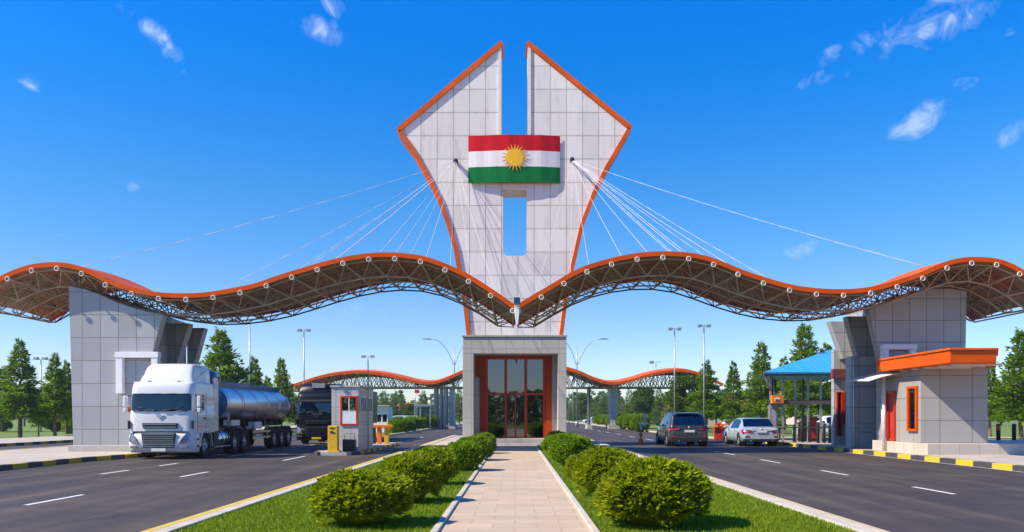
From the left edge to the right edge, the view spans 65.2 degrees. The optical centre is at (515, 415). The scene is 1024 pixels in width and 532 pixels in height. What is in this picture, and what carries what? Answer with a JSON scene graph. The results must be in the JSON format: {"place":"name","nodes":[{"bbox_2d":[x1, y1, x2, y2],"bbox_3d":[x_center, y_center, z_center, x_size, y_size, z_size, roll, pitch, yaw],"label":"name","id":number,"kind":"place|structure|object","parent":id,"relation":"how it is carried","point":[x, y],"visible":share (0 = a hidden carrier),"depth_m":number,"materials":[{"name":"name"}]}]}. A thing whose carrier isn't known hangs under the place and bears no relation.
{"place":"outdoors","nodes":[
{"label":"outdoors","id":0,"kind":"place"},
{"bbox_2d":[0,446,130,464],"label":"pavement","id":1,"kind":"structure","parent":0,"point":[25,455],"depth_m":29.94,"materials":[{"name":"beige concrete"}]},
{"bbox_2d":[68,286,207,451],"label":"canopy pier","id":2,"kind":"structure","parent":1,"relation":"on","point":[118,349],"depth_m":32.50,"materials":[{"name":"tile"}]},
{"bbox_2d":[125,359,150,444],"bbox_3d":[-15.251,-0.420,32.474,1.126,3.740,0.047,0,0,0],"label":"door","id":3,"kind":"structure","parent":2,"relation":"in","point":[135,369],"depth_m":32.45,"materials":[{"name":"white metal"}]},
{"bbox_2d":[0,252,515,327],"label":"wavy canopy","id":4,"kind":"object","parent":2,"relation":"on","point":[41,290],"visible":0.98,"depth_m":33.99,"materials":[{"name":"brown metal"}]},
{"bbox_2d":[513,297,520,325],"bbox_3d":[0.070,-4.108,31.575,0.280,1.058,0.550,0,0,0],"label":"floodlight","id":5,"kind":"object","parent":4,"relation":"hanging from","point":[516,303],"visible":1,"depth_m":31.50,"materials":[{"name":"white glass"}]},
{"bbox_2d":[0,429,295,449],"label":"road","id":6,"kind":"structure","parent":0,"point":[39,445],"depth_m":43.04,"materials":[{"name":"grey asphalt"}]},
{"bbox_2d":[0,428,296,446],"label":"kerb","id":7,"kind":"structure","parent":6,"relation":"on","point":[33,443],"depth_m":44.45,"materials":[{"name":"grey concrete"}]},
{"bbox_2d":[0,425,296,442],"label":"pavement","id":8,"kind":"structure","parent":0,"point":[28,439],"depth_m":49.20,"materials":[{"name":"grey concrete"}]},
{"bbox_2d":[0,436,447,531],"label":"road","id":9,"kind":"structure","parent":0,"point":[143,494],"depth_m":18.62,"materials":[{"name":"grey asphalt"}]},
{"bbox_2d":[0,447,222,470],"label":"kerb","id":10,"kind":"structure","parent":9,"relation":"on","point":[56,462],"depth_m":27.00,"materials":[{"name":"grey concrete"}]},
{"bbox_2d":[123,364,292,456],"bbox_3d":[-13.050,-0.198,36.026,2.880,3.595,13.567,0,0,0],"label":"tanker truck","id":11,"kind":"object","parent":9,"relation":"on","point":[198,410],"visible":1,"depth_m":30.28,"materials":[{"name":"white metal"}]},
{"bbox_2d":[141,435,452,531],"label":"road line","id":12,"kind":"structure","parent":9,"relation":"on","point":[199,514],"depth_m":14.02,"materials":[{"name":"yellow paint"}]},
{"bbox_2d":[152,435,456,531],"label":"kerb","id":13,"kind":"structure","parent":9,"relation":"on","point":[184,524],"depth_m":13.52,"materials":[{"name":"grey concrete"}]},
{"bbox_2d":[292,383,376,443],"bbox_3d":[-11.050,-0.140,50.770,2.880,3.480,12.660,0,0,0],"label":"black truck","id":14,"kind":"object","parent":9,"relation":"on","point":[314,412],"visible":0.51,"depth_m":44.63,"materials":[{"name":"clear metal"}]},
{"bbox_2d":[319,442,396,455],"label":"lane island","id":15,"kind":"structure","parent":9,"relation":"on","point":[326,453],"depth_m":32.20,"materials":[{"name":"concrete"}]},
{"bbox_2d":[327,426,341,451],"bbox_3d":[-7.341,0.935,32.470,0.500,1.070,0.420,0,0,0],"label":"barrier cabinet","id":16,"kind":"object","parent":15,"relation":"on","point":[333,438],"visible":1,"depth_m":32.30,"materials":[{"name":"yellow metal"}]},
{"bbox_2d":[330,361,373,450],"bbox_3d":[-7.029,-0.465,34.800,1.282,3.870,3.300,0,0,0],"label":"ticket kiosk","id":17,"kind":"object","parent":15,"relation":"on","point":[352,408],"visible":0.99,"depth_m":33.20,"materials":[{"name":"concrete"}]},
{"bbox_2d":[340,396,357,424],"bbox_3d":[-6.889,-0.210,33.174,0.724,1.220,0.048,0,0,0],"label":"window frame","id":18,"kind":"structure","parent":17,"relation":"in","point":[348,404],"depth_m":33.16,"materials":[{"name":"red paint"}]},
{"bbox_2d":[373,425,392,443],"bbox_3d":[-6.955,0.965,41.900,1.142,1.010,0.400,0,0,0],"label":"lane barrier","id":19,"kind":"object","parent":15,"relation":"on","point":[379,433],"visible":0.93,"depth_m":41.85,"materials":[{"name":"orange metal"}]},
{"bbox_2d":[347,442,399,455],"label":"kerb","id":20,"kind":"structure","parent":9,"relation":"on","point":[361,452],"depth_m":35.79,"materials":[{"name":"grey concrete"}]},
{"bbox_2d":[342,433,355,451],"bbox_3d":[-6.824,1.100,32.925,0.502,0.740,0.350,0,0,0],"label":"trash bin","id":21,"kind":"object","parent":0,"point":[348,445],"visible":0.97,"depth_m":32.75,"materials":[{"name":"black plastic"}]},
{"bbox_2d":[394,424,462,435],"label":"road","id":22,"kind":"structure","parent":0,"point":[458,431],"depth_m":76.47,"materials":[{"name":"grey asphalt"}]},
{"bbox_2d":[433,386,438,428],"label":"pier","id":23,"kind":"structure","parent":22,"relation":"on","point":[436,402],"depth_m":97.00,"materials":[{"name":"concrete"}]},
{"bbox_2d":[438,386,442,428],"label":"pier","id":24,"kind":"structure","parent":22,"relation":"on","point":[440,426],"depth_m":97.00,"materials":[{"name":"concrete"}]},
{"bbox_2d":[443,386,447,428],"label":"pier","id":25,"kind":"structure","parent":22,"relation":"on","point":[445,408],"depth_m":97.00,"materials":[{"name":"concrete"}]},
{"bbox_2d":[290,370,462,391],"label":"wavy canopy","id":26,"kind":"object","parent":25,"relation":"on","point":[333,377],"visible":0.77,"depth_m":96.54,"materials":[{"name":"orange metal"}]},
{"bbox_2d":[447,386,456,428],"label":"pier","id":27,"kind":"structure","parent":22,"relation":"on","point":[451,425],"depth_m":97.00,"materials":[{"name":"concrete"}]},
{"bbox_2d":[0,419,1023,439],"bbox_3d":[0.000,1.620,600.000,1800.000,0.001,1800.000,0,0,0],"label":"ground","id":28,"kind":"structure","parent":0,"point":[1006,429],"depth_m":82.34,"materials":[{"name":"green plant"}]},
{"bbox_2d":[0,366,23,431],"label":"conifer tree","id":29,"kind":"object","parent":28,"relation":"on","point":[2,377],"visible":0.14,"depth_m":79.85,"materials":[{"name":"green plant"}]},
{"bbox_2d":[0,338,46,437],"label":"conifer tree","id":30,"kind":"object","parent":28,"relation":"on","point":[11,407],"visible":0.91,"depth_m":57.62,"materials":[{"name":"green plant"}]},
{"bbox_2d":[28,393,51,435],"bbox_3d":[-36.931,-0.212,61.960,1.646,3.632,1.759,0,0,36],"label":"conifer tree","id":31,"kind":"object","parent":28,"relation":"on","point":[41,422],"visible":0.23,"depth_m":61.88,"materials":[{"name":"green plant"}]},
{"bbox_2d":[27,352,71,435],"bbox_3d":[-33.400,-1.524,58.073,2.980,6.262,3.184,0,0,36],"label":"conifer tree","id":32,"kind":"object","parent":28,"relation":"on","point":[50,407],"visible":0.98,"depth_m":57.72,"materials":[{"name":"green plant"}]},
{"bbox_2d":[50,360,72,433],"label":"conifer tree","id":33,"kind":"object","parent":28,"relation":"on","point":[68,386],"visible":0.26,"depth_m":69.82,"materials":[{"name":"green plant"}]},
{"bbox_2d":[198,326,255,384],"bbox_3d":[-22.532,-2.677,62.061,6.179,8.571,5.693,0,0,-42],"label":"conifer tree","id":34,"kind":"object","parent":28,"relation":"on","point":[220,359],"visible":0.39,"depth_m":61.53,"materials":[{"name":"green plant"}]},
{"bbox_2d":[244,355,263,430],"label":"conifer tree","id":35,"kind":"object","parent":28,"relation":"on","point":[255,374],"visible":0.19,"depth_m":74.75,"materials":[{"name":"green plant"}]},
{"bbox_2d":[269,356,297,425],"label":"conifer tree","id":36,"kind":"object","parent":28,"relation":"on","point":[282,386],"visible":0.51,"depth_m":71.82,"materials":[{"name":"green plant"}]},
{"bbox_2d":[297,329,310,383],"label":"light mast","id":37,"kind":"object","parent":28,"relation":"on","point":[300,330],"visible":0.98,"depth_m":79.96,"materials":[{"name":"grey metal"}]},
{"bbox_2d":[374,405,394,432],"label":"white booth","id":38,"kind":"object","parent":28,"relation":"on","point":[384,414],"visible":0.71,"depth_m":76.00,"materials":[{"name":"paint"}]},
{"bbox_2d":[388,416,413,432],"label":"round bush","id":39,"kind":"object","parent":28,"relation":"on","point":[402,424],"visible":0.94,"depth_m":72.33,"materials":[{"name":"green plant"}]},
{"bbox_2d":[401,403,418,414],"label":"leafy tree","id":40,"kind":"object","parent":28,"relation":"on","point":[410,409],"visible":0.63,"depth_m":149.42,"materials":[{"name":"green plant"}]},
{"bbox_2d":[407,415,422,430],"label":"round bush","id":41,"kind":"object","parent":28,"relation":"on","point":[417,421],"visible":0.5,"depth_m":85.41,"materials":[{"name":"green plant"}]},
{"bbox_2d":[413,391,432,415],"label":"conifer tree","id":42,"kind":"object","parent":28,"relation":"on","point":[424,411],"visible":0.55,"depth_m":139.78,"materials":[{"name":"green plant"}]},
{"bbox_2d":[419,414,438,427],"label":"round bush","id":43,"kind":"object","parent":28,"relation":"on","point":[434,420],"visible":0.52,"depth_m":95.25,"materials":[{"name":"green plant"}]},
{"bbox_2d":[448,386,462,423],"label":"conifer tree","id":44,"kind":"object","parent":28,"relation":"on","point":[459,414],"visible":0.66,"depth_m":149.67,"materials":[{"name":"green plant"}]},
{"bbox_2d":[430,458,486,531],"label":"kerb","id":45,"kind":"structure","parent":28,"relation":"on","point":[439,524],"depth_m":13.43,"materials":[{"name":"grey concrete"}]},
{"bbox_2d":[396,40,631,444],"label":"gate tower","id":46,"kind":"structure","parent":28,"relation":"on","point":[514,385],"depth_m":43.00,"materials":[{"name":"white tile"}]},
{"bbox_2d":[81,158,494,289],"bbox_3d":[-9.560,-9.384,38.245,17.598,8.734,9.502,0,0,0],"label":"stay cable fan","id":47,"kind":"object","parent":46,"relation":"attached to","point":[455,161],"visible":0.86,"depth_m":39.19},
{"bbox_2d":[507,395,514,436],"bbox_3d":[-0.234,0.017,43.350,0.414,2.281,0.012,0,0,0],"label":"door leaf","id":48,"kind":"structure","parent":46,"relation":"in","point":[510,398],"depth_m":43.35,"materials":[{"name":"clear glass"}]},
{"bbox_2d":[468,135,559,182],"bbox_3d":[-0.052,-13.734,42.815,4.919,2.528,0.362,0,0,0],"label":"flag","id":49,"kind":"object","parent":46,"relation":"attached to","point":[513,158],"visible":1,"depth_m":42.73,"materials":[{"name":"multicoloured fabric"}]},
{"bbox_2d":[516,395,523,436],"bbox_3d":[0.277,0.017,43.350,0.431,2.281,0.012,0,0,0],"label":"door leaf","id":50,"kind":"structure","parent":46,"relation":"in","point":[519,398],"depth_m":43.35,"materials":[{"name":"clear glass"}]},
{"bbox_2d":[536,157,926,290],"bbox_3d":[9.010,-9.388,38.245,16.448,8.864,9.503,0,0,0],"label":"stay cable fan","id":51,"kind":"object","parent":46,"relation":"attached to","point":[572,159],"visible":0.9,"depth_m":39.39},
{"bbox_2d":[26,388,1014,419],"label":"wood","id":52,"kind":"object","parent":28,"relation":"on","point":[568,403],"visible":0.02,"depth_m":280.14,"materials":[{"name":"green plant"}]},
{"bbox_2d":[535,446,599,531],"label":"kerb","id":53,"kind":"structure","parent":28,"relation":"on","point":[591,525],"depth_m":14.07,"materials":[{"name":"grey concrete"}]},
{"bbox_2d":[575,392,595,419],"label":"leafy tree","id":54,"kind":"object","parent":28,"relation":"on","point":[582,407],"visible":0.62,"depth_m":204.15,"materials":[{"name":"green plant"}]},
{"bbox_2d":[596,392,607,414],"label":"conifer tree","id":55,"kind":"object","parent":28,"relation":"on","point":[602,406],"visible":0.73,"depth_m":184.72,"materials":[{"name":"green plant"}]},
{"bbox_2d":[619,389,637,413],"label":"conifer tree","id":56,"kind":"object","parent":28,"relation":"on","point":[626,406],"visible":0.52,"depth_m":149.84,"materials":[{"name":"green plant"}]},
{"bbox_2d":[622,413,635,429],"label":"round bush","id":57,"kind":"object","parent":28,"relation":"on","point":[626,420],"visible":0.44,"depth_m":87.49,"materials":[{"name":"green plant"}]},
{"bbox_2d":[629,413,649,431],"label":"round bush","id":58,"kind":"object","parent":28,"relation":"on","point":[637,418],"visible":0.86,"depth_m":79.47,"materials":[{"name":"green plant"}]},
{"bbox_2d":[631,389,660,414],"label":"leafy tree","id":59,"kind":"object","parent":28,"relation":"on","point":[641,404],"visible":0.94,"depth_m":138.94,"materials":[{"name":"green plant"}]},
{"bbox_2d":[650,389,666,425],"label":"conifer tree","id":60,"kind":"object","parent":28,"relation":"on","point":[657,409],"visible":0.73,"depth_m":127.76,"materials":[{"name":"green plant"}]},
{"bbox_2d":[668,328,680,412],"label":"light mast","id":61,"kind":"object","parent":28,"relation":"on","point":[671,329],"visible":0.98,"depth_m":79.94,"materials":[{"name":"grey metal"}]},
{"bbox_2d":[660,375,699,411],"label":"leafy tree","id":62,"kind":"object","parent":28,"relation":"on","point":[683,384],"visible":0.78,"depth_m":83.33,"materials":[{"name":"green plant"}]},
{"bbox_2d":[697,324,710,419],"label":"light mast","id":63,"kind":"object","parent":28,"relation":"on","point":[701,325],"visible":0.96,"depth_m":74.96,"materials":[{"name":"grey metal"}]},
{"bbox_2d":[684,359,726,424],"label":"conifer tree","id":64,"kind":"object","parent":28,"relation":"on","point":[714,403],"visible":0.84,"depth_m":77.53,"materials":[{"name":"green plant"}]},
{"bbox_2d":[716,360,747,421],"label":"conifer tree","id":65,"kind":"object","parent":28,"relation":"on","point":[734,402],"visible":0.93,"depth_m":75.67,"materials":[{"name":"green plant"}]},
{"bbox_2d":[590,439,888,531],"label":"kerb","id":66,"kind":"structure","parent":28,"relation":"on","point":[830,519],"depth_m":12.94,"materials":[{"name":"grey concrete"}]},
{"bbox_2d":[736,340,787,418],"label":"conifer tree","id":67,"kind":"object","parent":28,"relation":"on","point":[756,403],"visible":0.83,"depth_m":71.58,"materials":[{"name":"green plant"}]},
{"bbox_2d":[773,355,800,430],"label":"conifer tree","id":68,"kind":"object","parent":28,"relation":"on","point":[782,360],"visible":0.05,"depth_m":84.82,"materials":[{"name":"green plant"}]},
{"bbox_2d":[776,321,830,421],"bbox_3d":[23.361,-2.996,64.135,5.054,9.211,5.486,0,0,24],"label":"conifer tree","id":69,"kind":"object","parent":28,"relation":"on","point":[809,350],"visible":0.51,"depth_m":63.51,"materials":[{"name":"green plant"}]},
{"bbox_2d":[806,341,832,416],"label":"conifer tree","id":70,"kind":"object","parent":28,"relation":"on","point":[827,390],"visible":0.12,"depth_m":79.76,"materials":[{"name":"green plant"}]},
{"bbox_2d":[988,368,1005,436],"bbox_3d":[35.640,-1.329,59.931,2.660,5.870,2.842,0,0,44],"label":"conifer tree","id":71,"kind":"object","parent":28,"relation":"on","point":[992,379],"visible":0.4,"depth_m":59.71,"materials":[{"name":"green plant"}]},
{"bbox_2d":[988,327,1023,439],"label":"conifer tree","id":72,"kind":"object","parent":28,"relation":"on","point":[1014,385],"visible":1,"depth_m":51.86,"materials":[{"name":"green plant"}]},
{"bbox_2d":[0,0,1023,416],"label":"sky","id":73,"kind":"structure","parent":0,"point":[891,128],"materials":[{"name":"blue"}]},
{"bbox_2d":[439,447,590,531],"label":"path","id":74,"kind":"structure","parent":0,"point":[515,489],"depth_m":14.23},
{"bbox_2d":[431,436,599,444],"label":"path","id":75,"kind":"structure","parent":0,"point":[448,440],"depth_m":47.55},
{"bbox_2d":[172,444,864,531],"bbox_3d":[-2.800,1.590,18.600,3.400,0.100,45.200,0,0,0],"label":"lawn","id":76,"kind":"structure","parent":0,"point":[332,519],"depth_m":11.76,"materials":[{"name":"plant"}]},
{"bbox_2d":[306,467,415,526],"bbox_3d":[-2.164,1.150,11.289,1.561,0.895,1.494,0,0,8],"label":"round bush","id":77,"kind":"object","parent":76,"relation":"on","point":[361,497],"visible":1,"depth_m":10.85,"materials":[{"name":"green plant"}]},
{"bbox_2d":[376,449,443,502],"bbox_3d":[-1.891,1.116,14.183,1.235,1.050,1.222,0,0,-38],"label":"round bush","id":78,"kind":"object","parent":76,"relation":"on","point":[421,470],"visible":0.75,"depth_m":13.94,"materials":[{"name":"green plant"}]},
{"bbox_2d":[419,445,461,484],"bbox_3d":[-1.760,1.119,17.799,1.131,0.958,1.070,0,0,-10],"label":"round bush","id":79,"kind":"object","parent":76,"relation":"on","point":[447,460],"visible":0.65,"depth_m":17.53,"materials":[{"name":"green plant"}]},
{"bbox_2d":[446,439,484,470],"bbox_3d":[-1.472,1.130,22.300,1.281,0.943,1.309,0,0,-3],"label":"round bush","id":80,"kind":"object","parent":76,"relation":"on","point":[469,455],"visible":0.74,"depth_m":21.91,"materials":[{"name":"green plant"}]},
{"bbox_2d":[457,434,493,458],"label":"round bush","id":81,"kind":"object","parent":76,"relation":"on","point":[485,443],"visible":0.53,"depth_m":27.13,"materials":[{"name":"green plant"}]},
{"bbox_2d":[472,432,496,451],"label":"round bush","id":82,"kind":"object","parent":76,"relation":"on","point":[493,439],"visible":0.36,"depth_m":32.30,"materials":[{"name":"green plant"}]},
{"bbox_2d":[566,422,655,435],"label":"road","id":83,"kind":"structure","parent":0,"point":[581,430],"depth_m":81.32,"materials":[{"name":"grey asphalt"}]},
{"bbox_2d":[566,338,607,426],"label":"street lamp","id":84,"kind":"object","parent":83,"relation":"on","point":[576,423],"visible":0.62,"depth_m":111.95,"materials":[{"name":"grey metal"}]},
{"bbox_2d":[585,388,591,428],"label":"pier","id":85,"kind":"structure","parent":83,"relation":"on","point":[588,426],"depth_m":97.40,"materials":[{"name":"concrete"}]},
{"bbox_2d":[566,366,723,388],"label":"wavy canopy","id":86,"kind":"object","parent":85,"relation":"on","point":[595,382],"visible":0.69,"depth_m":96.46,"materials":[{"name":"orange metal"}]},
{"bbox_2d":[606,388,619,428],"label":"pier","id":87,"kind":"structure","parent":0,"point":[612,403],"depth_m":97.00,"materials":[{"name":"concrete"}]},
{"bbox_2d":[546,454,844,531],"bbox_3d":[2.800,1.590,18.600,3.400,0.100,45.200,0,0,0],"label":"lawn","id":88,"kind":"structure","parent":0,"point":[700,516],"depth_m":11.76,"materials":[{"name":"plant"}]},
{"bbox_2d":[540,432,581,454],"bbox_3d":[1.863,1.110,30.794,1.774,0.990,1.656,0,0,-32],"label":"round bush","id":89,"kind":"object","parent":88,"relation":"on","point":[547,441],"visible":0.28,"depth_m":30.50,"materials":[{"name":"green plant"}]},
{"bbox_2d":[562,453,576,477],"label":"round bush","id":90,"kind":"object","parent":88,"relation":"on","point":[570,461],"visible":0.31,"depth_m":18.42,"materials":[{"name":"green plant"}]},
{"bbox_2d":[548,433,594,465],"bbox_3d":[1.765,1.063,24.607,1.493,1.095,1.445,0,0,-45],"label":"round bush","id":91,"kind":"object","parent":88,"relation":"on","point":[563,447],"visible":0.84,"depth_m":24.20,"materials":[{"name":"green plant"}]},
{"bbox_2d":[570,445,636,493],"bbox_3d":[1.726,1.077,15.390,1.394,1.057,1.410,0,0,11],"label":"round bush","id":92,"kind":"object","parent":88,"relation":"on","point":[590,467],"visible":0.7,"depth_m":14.98,"materials":[{"name":"green plant"}]},
{"bbox_2d":[588,454,714,527],"bbox_3d":[1.917,1.090,11.305,1.812,1.113,1.956,0,0,16],"label":"round bush","id":93,"kind":"object","parent":88,"relation":"on","point":[656,491],"visible":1,"depth_m":10.69,"materials":[{"name":"green plant"}]},
{"bbox_2d":[585,436,1023,531],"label":"road","id":94,"kind":"structure","parent":0,"point":[883,492],"depth_m":19.18,"materials":[{"name":"grey asphalt"}]},
{"bbox_2d":[635,413,659,443],"bbox_3d":[7.688,0.720,46.000,1.550,1.760,0.480,0,0,0],"label":"barrier stand","id":95,"kind":"object","parent":94,"relation":"on","point":[640,440],"visible":0.91,"depth_m":45.96,"materials":[{"name":"paint"}]},
{"bbox_2d":[656,412,708,445],"bbox_3d":[9.020,0.701,43.624,2.520,1.843,4.752,0,0,1],"label":"suv","id":96,"kind":"object","parent":94,"relation":"on","point":[687,427],"visible":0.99,"depth_m":41.53,"materials":[{"name":"black metal"}]},
{"bbox_2d":[707,423,728,439],"bbox_3d":[12.047,1.040,51.930,3.520,1.120,0.540,0,0,0],"label":"boom barrier","id":97,"kind":"object","parent":94,"relation":"on","point":[717,431],"visible":0.73,"depth_m":51.80,"materials":[{"name":"metal"}]},
{"bbox_2d":[724,418,779,445],"bbox_3d":[12.788,0.859,43.599,2.400,1.519,4.502,0,0,1],"label":"hatchback","id":98,"kind":"object","parent":94,"relation":"on","point":[742,431],"visible":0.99,"depth_m":41.97,"materials":[{"name":"silver metal"}]},
{"bbox_2d":[762,441,1023,471],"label":"kerb","id":99,"kind":"structure","parent":94,"relation":"on","point":[1003,466],"depth_m":28.65,"materials":[{"name":"yellow concrete"}]},
{"bbox_2d":[779,439,1023,464],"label":"pavement","id":100,"kind":"structure","parent":0,"point":[1013,459],"depth_m":28.47,"materials":[{"name":"beige concrete"}]},
{"bbox_2d":[763,349,834,441],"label":"steel pavilion","id":101,"kind":"structure","parent":100,"relation":"on","point":[816,367],"depth_m":44.60,"materials":[{"name":"metal"}]},
{"bbox_2d":[771,395,783,403],"bbox_3d":[14.525,-0.900,44.333,0.650,0.440,0.335,0,0,0],"label":"lane sign","id":102,"kind":"object","parent":101,"relation":"attached to","point":[777,399],"visible":1,"depth_m":44.20,"materials":[{"name":"orange metal"}]},
{"bbox_2d":[809,417,816,440],"bbox_3d":[17.149,0.785,46.200,0.432,1.430,0.432,0,0,0],"label":"waste bin","id":103,"kind":"object","parent":100,"relation":"on","point":[813,420],"visible":0.51,"depth_m":46.00,"materials":[{"name":"red metal"}]},
{"bbox_2d":[847,373,899,450],"bbox_3d":[15.150,-0.195,33.201,1.900,3.290,2.002,0,0,0],"label":"awning","id":104,"kind":"object","parent":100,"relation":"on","point":[869,377],"visible":0.92,"depth_m":32.95,"materials":[{"name":"white paint"}]},
{"bbox_2d":[826,288,966,447],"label":"canopy pier","id":105,"kind":"structure","parent":100,"relation":"on","point":[923,321],"depth_m":34.76,"materials":[{"name":"grey tile"}]},
{"bbox_2d":[517,251,1023,327],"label":"wavy canopy","id":106,"kind":"object","parent":105,"relation":"on","point":[990,286],"visible":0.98,"depth_m":33.96,"materials":[{"name":"brown metal"}]},
{"bbox_2d":[836,392,842,435],"bbox_3d":[16.147,-0.096,39.849,0.291,2.204,0.098,0,0,0],"label":"window frame","id":107,"kind":"structure","parent":105,"relation":"in","point":[836,392],"depth_m":39.80,"materials":[{"name":"red paint"}]},
{"bbox_2d":[838,393,840,434],"bbox_3d":[16.147,-0.096,39.883,0.191,2.104,0.027,0,0,0],"label":"window","id":108,"kind":"structure","parent":105,"relation":"in","point":[839,394],"depth_m":39.87,"materials":[{"name":"glass"}]},
{"bbox_2d":[872,348,1023,454],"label":"orange roof booth","id":109,"kind":"object","parent":100,"relation":"on","point":[936,402],"visible":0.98,"depth_m":30.47,"materials":[{"name":"stone"}]},
{"bbox_2d":[906,386,917,430],"bbox_3d":[15.449,-0.275,31.125,0.098,1.750,0.750,0,0,0],"label":"window frame","id":110,"kind":"structure","parent":109,"relation":"in","point":[908,387],"depth_m":31.09,"materials":[{"name":"orange paint"}]},
{"bbox_2d":[909,388,914,428],"bbox_3d":[15.483,-0.275,31.125,0.026,1.570,0.570,0,0,0],"label":"window pane","id":111,"kind":"structure","parent":109,"relation":"in","point":[911,391],"depth_m":31.15,"materials":[{"name":"black glass"}]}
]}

